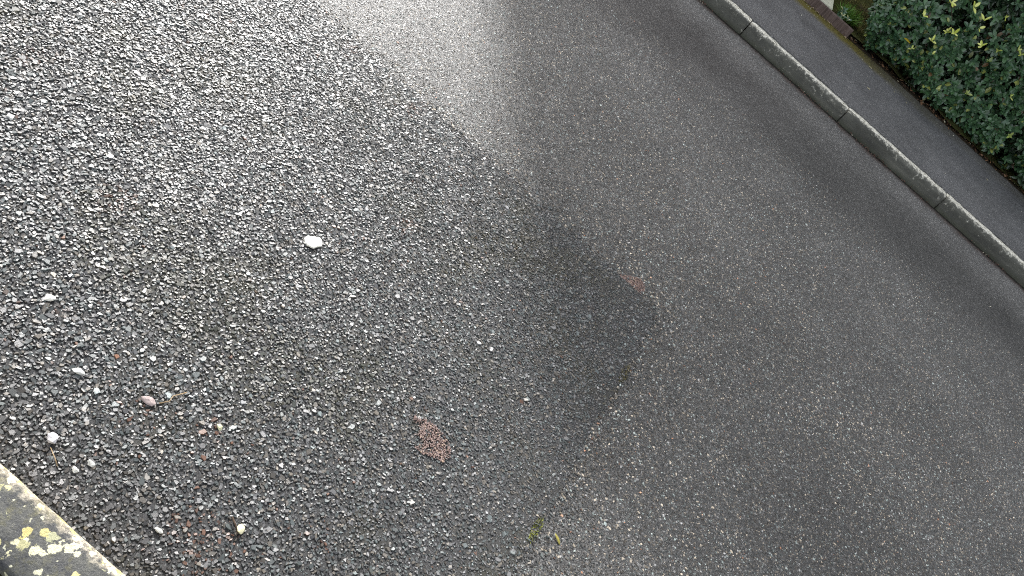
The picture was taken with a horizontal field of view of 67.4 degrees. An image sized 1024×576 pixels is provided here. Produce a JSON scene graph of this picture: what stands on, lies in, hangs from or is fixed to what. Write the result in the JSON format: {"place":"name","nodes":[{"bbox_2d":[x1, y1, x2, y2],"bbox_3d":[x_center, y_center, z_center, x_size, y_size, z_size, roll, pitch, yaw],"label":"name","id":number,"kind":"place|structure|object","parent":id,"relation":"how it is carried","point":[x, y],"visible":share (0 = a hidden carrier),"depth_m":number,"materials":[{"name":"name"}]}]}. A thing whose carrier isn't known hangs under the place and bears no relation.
{"place":"outdoors","nodes":[
{"label":"outdoors","id":0,"kind":"place"},
{"bbox_2d":[313,0,1023,575],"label":"road","id":1,"kind":"structure","parent":0,"point":[777,410],"depth_m":3.29,"materials":[{"name":"grey asphalt"}]},
{"bbox_2d":[0,0,663,575],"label":"asphalt patch","id":2,"kind":"object","parent":1,"relation":"on","point":[180,180],"visible":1,"depth_m":2.01,"materials":[{"name":"grey asphalt"}]},
{"bbox_2d":[6,113,14,119],"bbox_3d":[-1.232,-0.422,1.888,0.021,0.006,0.016,42,40,0],"label":"white stone","id":3,"kind":"object","parent":2,"relation":"on","point":[10,116],"visible":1,"depth_m":1.89,"materials":[{"name":"white stone"}]},
{"bbox_2d":[44,294,55,300],"bbox_3d":[-1.003,0.021,1.670,0.022,0.007,0.019,13,47,-30],"label":"white stone","id":4,"kind":"object","parent":2,"relation":"on","point":[49,297],"visible":1,"depth_m":1.67,"materials":[{"name":"white stone"}]},
{"bbox_2d":[47,432,58,443],"bbox_3d":[-0.899,0.291,1.504,0.021,0.015,0.026,27,42,-17],"label":"white stone","id":5,"kind":"object","parent":2,"relation":"on","point":[52,437],"visible":1,"depth_m":1.50,"materials":[{"name":"white stone"}]},
{"bbox_2d":[72,467,78,472],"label":"white stone","id":6,"kind":"object","parent":2,"relation":"on","point":[75,470],"visible":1,"depth_m":1.49,"materials":[{"name":"white stone"}]},
{"bbox_2d":[72,368,84,374],"bbox_3d":[-0.908,0.174,1.608,0.027,0.005,0.015,8,50,-34],"label":"white stone","id":7,"kind":"object","parent":2,"relation":"on","point":[79,371],"visible":1,"depth_m":1.61,"materials":[{"name":"white stone"}]},
{"bbox_2d":[87,460,94,466],"bbox_3d":[-0.832,0.346,1.517,0.018,0.005,0.011,42,40,0],"label":"white stone","id":8,"kind":"object","parent":2,"relation":"on","point":[91,463],"visible":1,"depth_m":1.52,"materials":[{"name":"white stone"}]},
{"bbox_2d":[94,388,99,393],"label":"white stone","id":9,"kind":"object","parent":2,"relation":"on","point":[96,390],"visible":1,"depth_m":1.60,"materials":[{"name":"white stone"}]},
{"bbox_2d":[141,396,155,405],"bbox_3d":[-0.781,0.241,1.651,0.032,0.007,0.020,42,40,0],"label":"pink stone","id":10,"kind":"object","parent":2,"relation":"on","point":[149,400],"visible":1,"depth_m":1.65,"materials":[{"name":"pink stone"}]},
{"bbox_2d":[155,527,162,533],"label":"white stone","id":11,"kind":"object","parent":2,"relation":"on","point":[158,530],"visible":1,"depth_m":1.51,"materials":[{"name":"white stone"}]},
{"bbox_2d":[159,392,186,403],"bbox_3d":[-0.740,0.240,1.680,0.009,0.005,0.064,50,40,9],"label":"straw","id":12,"kind":"object","parent":2,"relation":"on","point":[172,397],"visible":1,"depth_m":1.68,"materials":[{"name":"brown plant"}]},
{"bbox_2d":[217,424,222,430],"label":"cream stone","id":13,"kind":"object","parent":2,"relation":"on","point":[219,426],"visible":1,"depth_m":1.70,"materials":[{"name":"beige stone"}]},
{"bbox_2d":[231,516,237,533],"bbox_3d":[-0.573,0.491,1.589,0.005,0.005,0.038,-7,60,-42],"label":"twig","id":14,"kind":"object","parent":2,"relation":"on","point":[232,517],"visible":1,"depth_m":1.59,"materials":[{"name":"brown wood"}]},
{"bbox_2d":[237,524,244,533],"bbox_3d":[-0.562,0.500,1.591,0.018,0.009,0.020,42,40,1],"label":"yellow stone","id":15,"kind":"object","parent":2,"relation":"on","point":[241,528],"visible":1,"depth_m":1.59,"materials":[{"name":"beige stone"}]},
{"bbox_2d":[304,236,321,248],"bbox_3d":[-0.560,-0.130,2.162,0.054,0.004,0.046,7,51,-35],"label":"stone","id":16,"kind":"object","parent":2,"relation":"on","point":[313,242],"visible":1,"depth_m":2.16,"materials":[{"name":"white stone"}]},
{"bbox_2d":[409,416,450,461],"bbox_3d":[-0.215,0.388,1.977,0.150,0.003,0.099,42,40,0],"label":"brick smear","id":17,"kind":"object","parent":2,"relation":"on","point":[425,446],"visible":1,"depth_m":1.98,"materials":[{"name":"brick"}]},
{"bbox_2d":[528,516,544,543],"bbox_3d":[0.064,0.623,1.990,0.027,0.008,0.099,42,40,0],"label":"moss tuft","id":18,"kind":"object","parent":2,"relation":"on","point":[534,530],"visible":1,"depth_m":1.99,"materials":[{"name":"green plant"}]},
{"bbox_2d":[619,364,630,381],"bbox_3d":[0.374,0.282,2.547,0.035,0.008,0.111,42,40,0],"label":"moss tuft","id":19,"kind":"object","parent":2,"relation":"on","point":[625,373],"visible":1,"depth_m":2.55,"materials":[{"name":"green plant"}]},
{"bbox_2d":[620,274,644,293],"bbox_3d":[0.455,-0.032,2.901,0.126,0.003,0.088,42,40,0],"label":"brick smear","id":20,"kind":"object","parent":1,"relation":"on","point":[632,283],"visible":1,"depth_m":2.89,"materials":[{"name":"brick"}]},
{"bbox_2d":[700,1,1019,284],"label":"gutter litter","id":21,"kind":"object","parent":1,"relation":"on","point":[856,139],"visible":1,"depth_m":5.38,"materials":[{"name":"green plant"}]},
{"bbox_2d":[452,25,1005,548],"bbox_3d":[1.859,-0.201,4.184,5.463,0.014,2.987,42,40,0],"label":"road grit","id":22,"kind":"object","parent":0,"point":[750,181],"visible":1,"depth_m":4.01,"materials":[{"name":"grey stone"}]},
{"bbox_2d":[837,0,869,35],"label":"lawn grass","id":23,"kind":"structure","parent":0,"point":[863,7],"depth_m":7.09,"materials":[{"name":"green plant"}]},
{"bbox_2d":[731,0,1023,260],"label":"pavement","id":24,"kind":"structure","parent":0,"point":[911,129],"depth_m":5.90,"materials":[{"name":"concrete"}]},
{"bbox_2d":[805,0,853,36],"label":"timber edging","id":25,"kind":"object","parent":24,"relation":"on","point":[839,24],"visible":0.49,"depth_m":6.55,"materials":[{"name":"brown wood"}]},
{"bbox_2d":[832,0,1023,194],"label":"garden ground","id":26,"kind":"structure","parent":0,"point":[858,35],"depth_m":6.71,"materials":[{"name":"brown soil"}]},
{"bbox_2d":[821,0,833,9],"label":"paving slab","id":27,"kind":"structure","parent":26,"relation":"on","point":[828,3],"depth_m":6.61,"materials":[{"name":"concrete"}]},
{"bbox_2d":[836,6,851,20],"bbox_3d":[2.876,-2.366,6.657,0.150,0.112,0.138,-18,67,-46],"label":"variegated plant","id":28,"kind":"object","parent":26,"relation":"on","point":[844,9],"visible":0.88,"depth_m":6.65,"materials":[{"name":"green plant"}]},
{"bbox_2d":[836,0,864,28],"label":"grass tuft","id":29,"kind":"object","parent":26,"relation":"on","point":[851,16],"visible":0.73,"depth_m":6.76,"materials":[{"name":"green plant"}]},
{"bbox_2d":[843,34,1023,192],"bbox_3d":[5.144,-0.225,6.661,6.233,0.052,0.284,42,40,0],"label":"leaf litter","id":30,"kind":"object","parent":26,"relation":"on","point":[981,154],"visible":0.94,"depth_m":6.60,"materials":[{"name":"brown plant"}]},
{"bbox_2d":[863,0,1023,188],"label":"hedge","id":31,"kind":"object","parent":26,"relation":"on","point":[962,61],"visible":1,"depth_m":6.38,"materials":[{"name":"green plant"}]},
{"label":"ground","id":32,"kind":"structure","parent":0,"visible":0},
{"bbox_2d":[0,464,125,575],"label":"kerb","id":33,"kind":"structure","parent":32,"relation":"on","point":[38,537],"depth_m":1.32,"materials":[{"name":"concrete"}]},
{"bbox_2d":[701,0,1023,286],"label":"kerb","id":34,"kind":"structure","parent":32,"relation":"on","point":[947,206],"depth_m":5.39,"materials":[{"name":"concrete"}]}
]}

